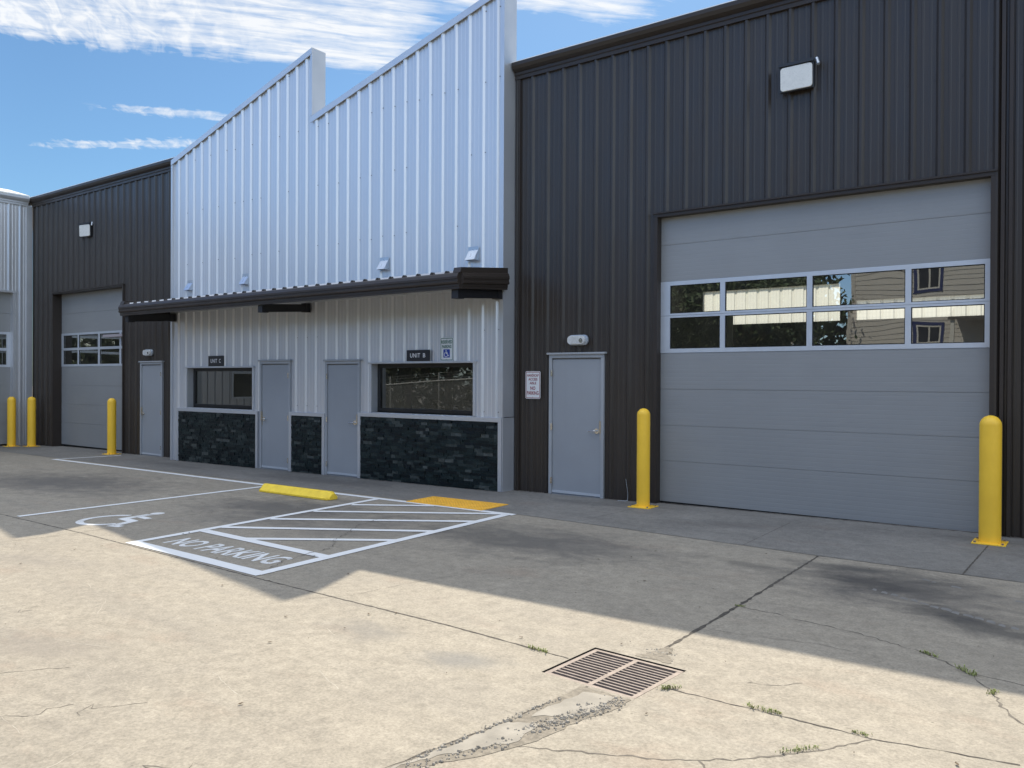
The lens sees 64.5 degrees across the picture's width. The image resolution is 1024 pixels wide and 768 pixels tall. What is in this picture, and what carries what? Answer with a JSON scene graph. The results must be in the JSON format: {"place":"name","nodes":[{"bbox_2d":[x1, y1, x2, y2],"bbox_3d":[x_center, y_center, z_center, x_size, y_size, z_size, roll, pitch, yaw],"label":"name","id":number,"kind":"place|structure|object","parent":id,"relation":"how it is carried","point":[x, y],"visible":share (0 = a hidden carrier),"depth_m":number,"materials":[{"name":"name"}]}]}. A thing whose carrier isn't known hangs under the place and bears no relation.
{"place":"outdoors","nodes":[
{"label":"outdoors","id":0,"kind":"place"},
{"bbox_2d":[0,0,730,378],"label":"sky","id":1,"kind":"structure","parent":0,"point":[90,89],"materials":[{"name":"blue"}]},
{"bbox_2d":[0,444,1023,767],"bbox_3d":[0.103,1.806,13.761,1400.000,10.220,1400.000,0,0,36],"label":"parking lot ground","id":2,"kind":"structure","parent":0,"point":[566,590],"depth_m":5.74,"materials":[{"name":"beige concrete"}]},
{"bbox_2d":[0,188,32,444],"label":"side wing building","id":3,"kind":"structure","parent":2,"relation":"on","point":[16,262],"depth_m":23.91,"materials":[{"name":"silver metal"}]},
{"bbox_2d":[0,292,9,443],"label":"garage door","id":4,"kind":"structure","parent":3,"relation":"in","point":[4,297],"depth_m":23.79,"materials":[{"name":"white metal"}]},
{"bbox_2d":[75,512,163,526],"bbox_3d":[-5.294,1.808,10.898,0.884,0.007,1.164,0,0,10],"label":"wheelchair marking","id":5,"kind":"object","parent":2,"relation":"on","point":[126,519],"visible":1,"depth_m":10.82,"materials":[{"name":"paint"}]},
{"bbox_2d":[29,156,330,456],"bbox_3d":[-10.577,-2.014,27.811,13.900,7.800,10.450,0,0,36],"label":"warehouse bay","id":6,"kind":"object","parent":2,"relation":"on","point":[84,370],"visible":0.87,"depth_m":22.10,"materials":[{"name":"brown metal"}]},
{"bbox_2d":[78,222,92,237],"bbox_3d":[-11.637,-4.228,22.221,0.543,0.399,0.155,0,0,26],"label":"flood light","id":7,"kind":"object","parent":6,"relation":"attached to","point":[86,229],"visible":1,"depth_m":22.16,"materials":[{"name":"metal"}]},
{"bbox_2d":[61,288,121,450],"bbox_3d":[-11.591,-0.399,22.573,3.830,4.390,0.056,0,0,36],"label":"garage door","id":8,"kind":"structure","parent":6,"relation":"in","point":[87,389],"depth_m":22.69,"materials":[{"name":"white metal"}]},
{"bbox_2d":[143,349,153,355],"bbox_3d":[-9.166,-0.789,20.403,0.370,0.165,0.106,0,0,36],"label":"wall light","id":9,"kind":"object","parent":6,"relation":"attached to","point":[148,352],"visible":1,"depth_m":20.34,"materials":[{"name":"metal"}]},
{"bbox_2d":[138,361,163,456],"bbox_3d":[-9.049,0.619,20.431,1.075,2.395,0.194,0,0,36],"label":"door","id":10,"kind":"structure","parent":6,"relation":"in","point":[151,372],"depth_m":20.39,"materials":[{"name":"grey paint"}]},
{"bbox_2d":[163,538,292,563],"bbox_3d":[-3.120,1.808,8.834,1.910,0.014,0.350,0,0,36],"label":"no parking marking","id":11,"kind":"object","parent":2,"relation":"on","point":[232,550],"visible":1,"depth_m":8.75,"materials":[{"name":"paint"}]},
{"bbox_2d":[19,455,514,575],"bbox_3d":[-6.363,1.806,13.970,14.429,0.103,4.764,1,0,43],"label":"parking line marking","id":12,"kind":"object","parent":2,"relation":"on","point":[243,569],"visible":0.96,"depth_m":9.98,"materials":[{"name":"white paint"}]},
{"bbox_2d":[259,483,337,499],"bbox_3d":[-3.497,1.742,13.191,1.790,0.134,0.240,0,0,38],"label":"wheel stop","id":13,"kind":"object","parent":2,"relation":"on","point":[300,492],"visible":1,"depth_m":13.05,"materials":[{"name":"yellow concrete"}]},
{"bbox_2d":[103,0,516,491],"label":"office building","id":14,"kind":"structure","parent":2,"relation":"on","point":[405,161],"depth_m":15.54,"materials":[{"name":"silver metal"}]},
{"bbox_2d":[184,280,192,290],"bbox_3d":[-7.521,-2.289,18.856,0.224,0.250,0.150,0,0,36],"label":"vent hood","id":15,"kind":"object","parent":14,"relation":"attached to","point":[189,286],"visible":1,"depth_m":18.83,"materials":[{"name":"metal"}]},
{"bbox_2d":[208,356,223,365],"bbox_3d":[-6.668,-0.518,18.273,0.570,0.233,0.024,0,0,36],"label":"unit sign","id":16,"kind":"object","parent":14,"relation":"attached to","point":[215,360],"visible":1,"depth_m":18.26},
{"bbox_2d":[184,366,254,409],"bbox_3d":[-6.549,0.077,18.324,2.600,0.950,0.252,0,0,36],"label":"window","id":17,"kind":"structure","parent":14,"relation":"in","point":[209,386],"depth_m":18.47,"materials":[{"name":"clear glass"}]},
{"bbox_2d":[239,273,248,285],"bbox_3d":[-5.823,-2.275,17.620,0.224,0.250,0.150,0,0,36],"label":"vent hood","id":18,"kind":"object","parent":14,"relation":"attached to","point":[244,280],"visible":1,"depth_m":17.61,"materials":[{"name":"metal"}]},
{"bbox_2d":[258,359,292,470],"bbox_3d":[-4.968,0.651,17.101,1.065,2.327,0.194,0,0,36],"label":"door","id":19,"kind":"structure","parent":14,"relation":"in","point":[275,397],"depth_m":17.07,"materials":[{"name":"grey paint"}]},
{"bbox_2d":[323,359,361,477],"bbox_3d":[-3.294,0.667,15.882,1.045,2.295,0.194,0,0,36],"label":"door","id":20,"kind":"structure","parent":14,"relation":"in","point":[342,376],"depth_m":15.87,"materials":[{"name":"grey paint"}]},
{"bbox_2d":[376,257,389,270],"bbox_3d":[-2.412,-2.246,15.136,0.224,0.250,0.150,0,0,36],"label":"vent hood","id":21,"kind":"object","parent":14,"relation":"attached to","point":[384,264],"visible":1,"depth_m":15.13,"materials":[{"name":"metal"}]},
{"bbox_2d":[407,350,429,360],"bbox_3d":[-1.694,-0.514,14.651,0.555,0.202,0.024,0,0,36],"label":"unit sign","id":22,"kind":"object","parent":14,"relation":"attached to","point":[418,355],"visible":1,"depth_m":14.63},
{"bbox_2d":[368,361,476,415],"bbox_3d":[-1.612,0.067,14.728,2.615,0.953,0.252,0,0,36],"label":"window","id":23,"kind":"structure","parent":14,"relation":"in","point":[426,387],"depth_m":14.82,"materials":[{"name":"clear glass"}]},
{"bbox_2d":[440,337,452,360],"bbox_3d":[-1.148,-0.613,14.261,0.300,0.410,0.008,0,0,36],"label":"parking sign","id":24,"kind":"object","parent":14,"relation":"attached to","point":[446,349],"visible":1,"depth_m":14.26,"materials":[{"name":"white metal"}]},
{"bbox_2d":[465,246,478,261],"bbox_3d":[-0.686,-2.232,13.880,0.224,0.250,0.150,0,0,36],"label":"vent hood","id":25,"kind":"object","parent":14,"relation":"attached to","point":[473,254],"visible":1,"depth_m":13.87,"materials":[{"name":"metal"}]},
{"bbox_2d":[2,547,634,767],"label":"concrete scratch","id":26,"kind":"object","parent":2,"relation":"on","point":[213,672],"visible":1,"depth_m":4.96},
{"bbox_2d":[5,497,958,764],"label":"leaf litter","id":27,"kind":"object","parent":2,"relation":"on","point":[461,629],"visible":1,"depth_m":6.16,"materials":[{"name":"brown plant"}]},
{"bbox_2d":[387,686,630,767],"bbox_3d":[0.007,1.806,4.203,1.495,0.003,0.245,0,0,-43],"label":"mortar patch","id":28,"kind":"object","parent":2,"relation":"on","point":[494,733],"visible":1,"depth_m":4.25,"materials":[{"name":"beige concrete"}]},
{"bbox_2d":[1,496,1023,767],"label":"slab crack","id":29,"kind":"object","parent":2,"relation":"on","point":[639,756],"visible":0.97,"depth_m":4.43,"materials":[{"name":"grey concrete"}]},
{"bbox_2d":[919,650,937,657],"bbox_3d":[2.785,1.794,5.408,0.071,0.024,0.145,0,0,-35],"label":"weed tuft","id":30,"kind":"object","parent":29,"relation":"on","point":[927,652],"visible":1,"depth_m":5.41,"materials":[{"name":"green plant"}]},
{"bbox_2d":[2,453,1023,767],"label":"slab joint","id":31,"kind":"object","parent":2,"relation":"on","point":[668,645],"visible":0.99,"depth_m":6.70,"materials":[{"name":"grey concrete"}]},
{"bbox_2d":[528,644,547,652],"bbox_3d":[0.175,1.794,5.507,0.068,0.027,0.206,0,0,-44],"label":"weed tuft","id":32,"kind":"object","parent":2,"relation":"on","point":[538,649],"visible":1,"depth_m":5.50,"materials":[{"name":"green plant"}]},
{"bbox_2d":[397,641,688,767],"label":"rubble","id":33,"kind":"object","parent":2,"relation":"on","point":[551,721],"visible":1,"depth_m":4.31,"materials":[{"name":"gravel"}]},
{"bbox_2d":[137,463,1023,629],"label":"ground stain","id":34,"kind":"object","parent":2,"relation":"on","point":[956,612],"visible":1,"depth_m":6.79,"materials":[{"name":"grey concrete"}]},
{"bbox_2d":[542,647,685,698],"bbox_3d":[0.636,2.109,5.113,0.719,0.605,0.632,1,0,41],"label":"drain grate","id":35,"kind":"object","parent":2,"relation":"in","point":[619,674],"visible":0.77,"depth_m":5.12,"materials":[{"name":"metal"}]},
{"bbox_2d":[635,647,673,663],"bbox_3d":[1.008,1.806,5.434,0.269,0.002,0.314,0,0,36],"label":"sandy soil patch","id":36,"kind":"object","parent":2,"relation":"on","point":[656,655],"visible":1,"depth_m":5.40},
{"bbox_2d":[660,684,681,690],"bbox_3d":[0.931,1.793,4.809,0.160,0.028,0.054,0,0,-11],"label":"weed tuft","id":37,"kind":"object","parent":2,"relation":"on","point":[667,687],"visible":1,"depth_m":4.81,"materials":[{"name":"green plant"}]},
{"bbox_2d":[743,701,781,713],"bbox_3d":[1.391,1.795,4.488,0.231,0.024,0.066,1,0,43],"label":"weed tuft","id":38,"kind":"object","parent":2,"relation":"on","point":[768,710],"visible":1,"depth_m":4.48,"materials":[{"name":"green plant"}]},
{"bbox_2d":[512,0,1023,537],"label":"warehouse bay","id":39,"kind":"object","parent":2,"relation":"on","point":[748,278],"visible":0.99,"depth_m":11.41,"materials":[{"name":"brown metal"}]},
{"bbox_2d":[525,371,540,398],"bbox_3d":[0.348,0.016,13.532,0.302,0.460,0.008,0,0,36],"label":"no parking sign","id":40,"kind":"object","parent":39,"relation":"attached to","point":[532,384],"visible":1,"depth_m":13.53,"materials":[{"name":"white metal"}]},
{"bbox_2d":[547,352,606,498],"bbox_3d":[1.052,0.652,13.077,1.095,2.320,0.194,0,0,36],"label":"door","id":41,"kind":"structure","parent":39,"relation":"in","point":[576,459],"depth_m":13.04,"materials":[{"name":"grey paint"}]},
{"bbox_2d":[567,335,588,344],"bbox_3d":[1.044,-0.703,12.969,0.370,0.165,0.106,0,0,36],"label":"wall light","id":42,"kind":"object","parent":39,"relation":"attached to","point":[577,339],"visible":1,"depth_m":12.92,"materials":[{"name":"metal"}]},
{"bbox_2d":[778,57,819,93],"bbox_3d":[3.880,-4.146,10.909,0.543,0.399,0.155,0,0,36],"label":"flood light","id":43,"kind":"object","parent":39,"relation":"attached to","point":[799,75],"visible":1,"depth_m":10.87,"materials":[{"name":"metal"}]},
{"bbox_2d":[660,178,990,531],"bbox_3d":[4.023,-0.351,11.056,4.337,4.340,0.056,0,0,36],"label":"garage door","id":44,"kind":"structure","parent":39,"relation":"in","point":[877,433],"depth_m":10.85,"materials":[{"name":"white metal"}]},
{"bbox_2d":[775,744,818,752],"bbox_3d":[1.413,1.798,4.004,0.252,0.019,0.063,0,0,-14],"label":"weed tuft","id":45,"kind":"object","parent":2,"relation":"on","point":[799,749],"visible":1,"depth_m":4.01,"materials":[{"name":"green plant"}]},
{"bbox_2d":[851,729,868,736],"bbox_3d":[1.804,1.799,4.184,0.098,0.015,0.047,0,0,36],"label":"weed tuft","id":46,"kind":"object","parent":2,"relation":"on","point":[863,732],"visible":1,"depth_m":4.19,"materials":[{"name":"green plant"}]},
{"bbox_2d":[954,663,976,675],"bbox_3d":[2.850,1.790,5.092,0.080,0.031,0.180,0,0,-7],"label":"weed tuft","id":47,"kind":"object","parent":2,"relation":"on","point":[966,670],"visible":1,"depth_m":5.08,"materials":[{"name":"green plant"}]},
{"bbox_2d":[986,689,998,694],"bbox_3d":[2.807,1.795,4.738,0.111,0.020,0.053,0,0,-37],"label":"weed tuft","id":48,"kind":"object","parent":2,"relation":"on","point":[993,690],"visible":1,"depth_m":4.74,"materials":[{"name":"green plant"}]},
{"bbox_2d":[0,445,1023,581],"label":"walkway pavement","id":49,"kind":"structure","parent":0,"point":[937,549],"depth_m":10.55,"materials":[{"name":"grey concrete"}]},
{"bbox_2d":[4,397,18,446],"bbox_3d":[-14.534,1.088,23.552,0.336,1.445,0.336,0,0,36],"label":"bollard","id":50,"kind":"object","parent":49,"relation":"on","point":[11,421],"visible":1,"depth_m":23.46,"materials":[{"name":"yellow metal"}]},
{"bbox_2d":[23,397,38,446],"bbox_3d":[-13.935,1.087,23.524,0.336,1.445,0.336,0,0,36],"label":"bollard","id":51,"kind":"object","parent":49,"relation":"on","point":[31,421],"visible":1,"depth_m":23.44,"materials":[{"name":"yellow metal"}]},
{"bbox_2d":[103,398,119,454],"bbox_3d":[-10.316,1.085,20.901,0.336,1.445,0.336,0,0,36],"label":"bollard","id":52,"kind":"object","parent":49,"relation":"on","point":[111,426],"visible":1,"depth_m":20.82,"materials":[{"name":"yellow metal"}]},
{"bbox_2d":[406,496,507,510],"bbox_3d":[-0.846,1.797,12.268,1.513,0.025,0.672,0,0,36],"label":"tactile mat","id":53,"kind":"object","parent":49,"relation":"on","point":[458,503],"visible":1,"depth_m":12.19,"materials":[{"name":"yellow plastic"}]},
{"bbox_2d":[628,408,657,508],"bbox_3d":[1.926,1.079,11.889,0.336,1.445,0.336,0,0,36],"label":"bollard","id":54,"kind":"object","parent":49,"relation":"on","point":[643,458],"visible":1,"depth_m":11.81,"materials":[{"name":"yellow metal"}]},
{"bbox_2d":[971,415,1008,546],"bbox_3d":[5.415,1.077,9.181,0.336,1.445,0.336,0,0,36],"label":"bollard","id":55,"kind":"object","parent":49,"relation":"on","point":[990,472],"visible":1,"depth_m":9.09,"materials":[{"name":"yellow metal"}]}
]}

